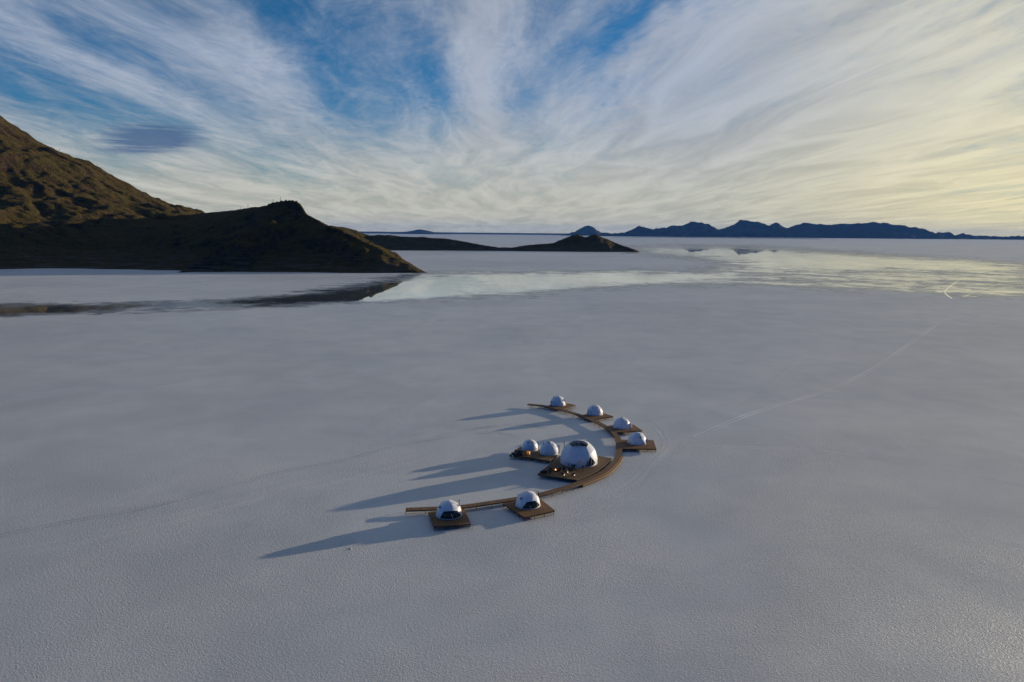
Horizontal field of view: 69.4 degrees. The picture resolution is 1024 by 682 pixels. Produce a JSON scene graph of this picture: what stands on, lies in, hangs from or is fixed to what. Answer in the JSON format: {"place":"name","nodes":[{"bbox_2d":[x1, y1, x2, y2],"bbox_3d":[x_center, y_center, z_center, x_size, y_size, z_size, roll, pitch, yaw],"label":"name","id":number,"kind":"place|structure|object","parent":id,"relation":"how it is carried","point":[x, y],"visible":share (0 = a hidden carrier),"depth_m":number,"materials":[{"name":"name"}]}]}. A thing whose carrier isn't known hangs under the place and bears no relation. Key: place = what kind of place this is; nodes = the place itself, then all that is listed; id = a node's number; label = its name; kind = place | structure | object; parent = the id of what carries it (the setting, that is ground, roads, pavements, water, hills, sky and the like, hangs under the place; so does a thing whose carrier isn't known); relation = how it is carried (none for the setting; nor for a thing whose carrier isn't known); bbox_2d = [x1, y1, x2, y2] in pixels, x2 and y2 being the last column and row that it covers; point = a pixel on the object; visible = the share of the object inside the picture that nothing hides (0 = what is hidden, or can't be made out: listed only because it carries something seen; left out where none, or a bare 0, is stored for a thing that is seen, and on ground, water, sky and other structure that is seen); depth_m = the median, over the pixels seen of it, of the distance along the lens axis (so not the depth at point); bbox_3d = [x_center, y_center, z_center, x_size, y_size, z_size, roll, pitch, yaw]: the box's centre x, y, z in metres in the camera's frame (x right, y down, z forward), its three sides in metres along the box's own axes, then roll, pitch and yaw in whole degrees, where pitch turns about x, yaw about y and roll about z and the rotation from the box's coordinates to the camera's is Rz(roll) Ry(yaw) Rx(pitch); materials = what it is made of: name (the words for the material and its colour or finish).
{"place":"outdoors","nodes":[
{"label":"outdoors","id":0,"kind":"place"},
{"bbox_2d":[0,115,426,272],"bbox_3d":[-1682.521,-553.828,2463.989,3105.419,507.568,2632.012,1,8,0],"label":"hill","id":1,"kind":"structure","parent":0,"point":[58,209],"depth_m":1479.36,"materials":[{"name":"brown stone"}]},
{"bbox_2d":[0,453,428,558],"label":"path","id":2,"kind":"structure","parent":0,"point":[212,506],"depth_m":188.18,"materials":[{"name":"white"}]},
{"bbox_2d":[0,432,516,536],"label":"path","id":3,"kind":"structure","parent":0,"point":[227,487],"depth_m":201.12,"materials":[{"name":"white"}]},
{"bbox_2d":[392,229,443,233],"bbox_3d":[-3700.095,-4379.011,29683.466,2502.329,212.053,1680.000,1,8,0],"label":"mountain","id":4,"kind":"structure","parent":0,"point":[419,231],"depth_m":29345.02,"materials":[{"name":"blue stone"}]},
{"bbox_2d":[359,231,568,234],"bbox_3d":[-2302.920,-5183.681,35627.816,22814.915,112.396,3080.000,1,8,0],"label":"mountain","id":5,"kind":"structure","parent":0,"point":[475,233],"depth_m":34967.24,"materials":[{"name":"blue stone"}]},
{"bbox_2d":[329,225,638,251],"bbox_3d":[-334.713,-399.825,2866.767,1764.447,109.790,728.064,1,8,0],"label":"hill","id":6,"kind":"structure","parent":0,"point":[590,243],"depth_m":2946.56,"materials":[{"name":"brown stone"}]},
{"bbox_2d":[437,424,545,435],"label":"path","id":7,"kind":"structure","parent":0,"point":[488,427],"depth_m":268.69,"materials":[{"name":"white"}]},
{"bbox_2d":[0,233,1023,681],"bbox_3d":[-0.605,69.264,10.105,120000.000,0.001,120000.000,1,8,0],"label":"salt flat ground","id":8,"kind":"structure","parent":0,"point":[754,557],"depth_m":212.48,"materials":[{"name":"white sand"}]},
{"bbox_2d":[428,509,470,529],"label":"deck","id":9,"kind":"structure","parent":8,"relation":"on","point":[463,520],"depth_m":178.21,"materials":[{"name":"brown wood"}]},
{"bbox_2d":[436,500,461,519],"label":"guest dome","id":10,"kind":"structure","parent":9,"relation":"on","point":[448,509],"depth_m":180.05,"materials":[{"name":"fabric"}]},
{"bbox_2d":[440,510,460,519],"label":"window","id":11,"kind":"structure","parent":10,"relation":"in","point":[446,515],"depth_m":179.36,"materials":[{"name":"glass"}]},
{"bbox_2d":[406,404,622,513],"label":"boardwalk","id":12,"kind":"structure","parent":8,"relation":"on","point":[612,466],"depth_m":211.26,"materials":[{"name":"brown wood"}]},
{"bbox_2d":[503,499,554,518],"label":"deck","id":13,"kind":"structure","parent":8,"relation":"on","point":[544,508],"depth_m":185.79,"materials":[{"name":"brown wood"}]},
{"bbox_2d":[515,491,539,509],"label":"guest dome","id":14,"kind":"structure","parent":13,"relation":"on","point":[527,500],"depth_m":187.21,"materials":[{"name":"fabric"}]},
{"bbox_2d":[522,500,539,508],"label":"window","id":15,"kind":"structure","parent":14,"relation":"in","point":[530,504],"depth_m":186.46,"materials":[{"name":"glass"}]},
{"bbox_2d":[509,447,556,461],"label":"service deck","id":16,"kind":"structure","parent":8,"relation":"on","point":[536,455],"depth_m":230.75,"materials":[{"name":"brown wood"}]},
{"bbox_2d":[516,449,522,455],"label":"water tank","id":17,"kind":"object","parent":16,"relation":"on","point":[519,452],"visible":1,"depth_m":231.40,"materials":[{"name":"black plastic"}]},
{"bbox_2d":[522,439,538,451],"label":"service dome","id":18,"kind":"structure","parent":16,"relation":"on","point":[531,445],"depth_m":236.51,"materials":[{"name":"fabric"}]},
{"bbox_2d":[540,441,559,455],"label":"service dome","id":19,"kind":"structure","parent":16,"relation":"on","point":[548,448],"depth_m":232.29,"materials":[{"name":"fabric"}]},
{"bbox_2d":[544,403,575,409],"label":"deck","id":20,"kind":"structure","parent":8,"relation":"on","point":[566,406],"depth_m":297.69,"materials":[{"name":"brown wood"}]},
{"bbox_2d":[550,396,565,405],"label":"guest dome","id":21,"kind":"structure","parent":20,"relation":"on","point":[557,401],"depth_m":298.53,"materials":[{"name":"fabric"}]},
{"bbox_2d":[538,456,611,480],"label":"deck","id":22,"kind":"structure","parent":8,"relation":"on","point":[602,462],"depth_m":217.27,"materials":[{"name":"brown wood"}]},
{"bbox_2d":[560,440,597,467],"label":"dome","id":23,"kind":"structure","parent":22,"relation":"on","point":[578,453],"depth_m":221.30,"materials":[{"name":"fabric"}]},
{"bbox_2d":[569,440,587,446],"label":"window","id":24,"kind":"structure","parent":23,"relation":"in","point":[576,443],"depth_m":222.57,"materials":[{"name":"clear glass"}]},
{"bbox_2d":[576,460,583,467],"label":"door","id":25,"kind":"structure","parent":23,"relation":"in","point":[579,463],"depth_m":219.49,"materials":[{"name":"beige fabric"}]},
{"bbox_2d":[585,457,594,466],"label":"window","id":26,"kind":"structure","parent":23,"relation":"in","point":[590,463],"depth_m":220.49,"materials":[{"name":"clear glass"}]},
{"bbox_2d":[578,413,612,420],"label":"deck","id":27,"kind":"structure","parent":8,"relation":"on","point":[604,416],"depth_m":281.88,"materials":[{"name":"brown wood"}]},
{"bbox_2d":[586,405,602,415],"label":"guest dome","id":28,"kind":"structure","parent":27,"relation":"on","point":[594,410],"depth_m":283.49,"materials":[{"name":"fabric"}]},
{"bbox_2d":[609,424,641,432],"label":"deck","id":29,"kind":"structure","parent":8,"relation":"on","point":[634,428],"depth_m":262.34,"materials":[{"name":"brown wood"}]},
{"bbox_2d":[613,417,631,429],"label":"guest dome","id":30,"kind":"structure","parent":29,"relation":"on","point":[622,423],"depth_m":264.30,"materials":[{"name":"fabric"}]},
{"bbox_2d":[621,440,655,451],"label":"deck","id":31,"kind":"structure","parent":8,"relation":"on","point":[650,445],"depth_m":242.51,"materials":[{"name":"brown wood"}]},
{"bbox_2d":[627,432,647,444],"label":"guest dome","id":32,"kind":"structure","parent":31,"relation":"on","point":[636,438],"depth_m":244.88,"materials":[{"name":"fabric"}]},
{"bbox_2d":[0,244,1023,316],"bbox_3d":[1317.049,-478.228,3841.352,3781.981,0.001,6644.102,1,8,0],"label":"water","id":33,"kind":"structure","parent":0,"point":[470,284],"depth_m":1163.41,"materials":[{"name":"white liquid"}]},
{"bbox_2d":[0,0,1023,236],"label":"sky","id":34,"kind":"structure","parent":0,"point":[473,116],"materials":[{"name":"blue"}]},
{"bbox_2d":[563,226,609,235],"bbox_3d":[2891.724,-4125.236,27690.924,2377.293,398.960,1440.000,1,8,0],"label":"mountain","id":35,"kind":"structure","parent":0,"point":[586,230],"depth_m":27337.71,"materials":[{"name":"blue stone"}]},
{"bbox_2d":[571,443,688,519],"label":"path","id":36,"kind":"structure","parent":0,"point":[632,486],"depth_m":203.18,"materials":[{"name":"white"}]},
{"bbox_2d":[614,417,669,491],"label":"path","id":37,"kind":"structure","parent":0,"point":[651,464],"depth_m":232.28,"materials":[{"name":"white"}]},
{"bbox_2d":[613,237,817,238],"bbox_3d":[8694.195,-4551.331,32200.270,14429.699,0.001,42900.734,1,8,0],"label":"water","id":38,"kind":"structure","parent":0,"point":[720,237],"depth_m":17779.33,"materials":[{"name":"blue liquid"}]},
{"bbox_2d":[670,355,806,436],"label":"path","id":39,"kind":"structure","parent":0,"point":[741,398],"depth_m":314.17,"materials":[{"name":"white"}]},
{"bbox_2d":[599,220,1023,239],"bbox_3d":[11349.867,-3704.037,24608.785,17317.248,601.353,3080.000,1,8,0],"label":"mountain","id":40,"kind":"structure","parent":0,"point":[869,230],"depth_m":24339.08,"materials":[{"name":"blue stone"}]},
{"bbox_2d":[694,324,937,435],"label":"path","id":41,"kind":"structure","parent":0,"point":[815,392],"depth_m":329.44,"materials":[{"name":"white"}]},
{"bbox_2d":[683,444,1023,485],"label":"path","id":42,"kind":"structure","parent":0,"point":[850,454],"depth_m":240.55,"materials":[{"name":"white"}]}
]}

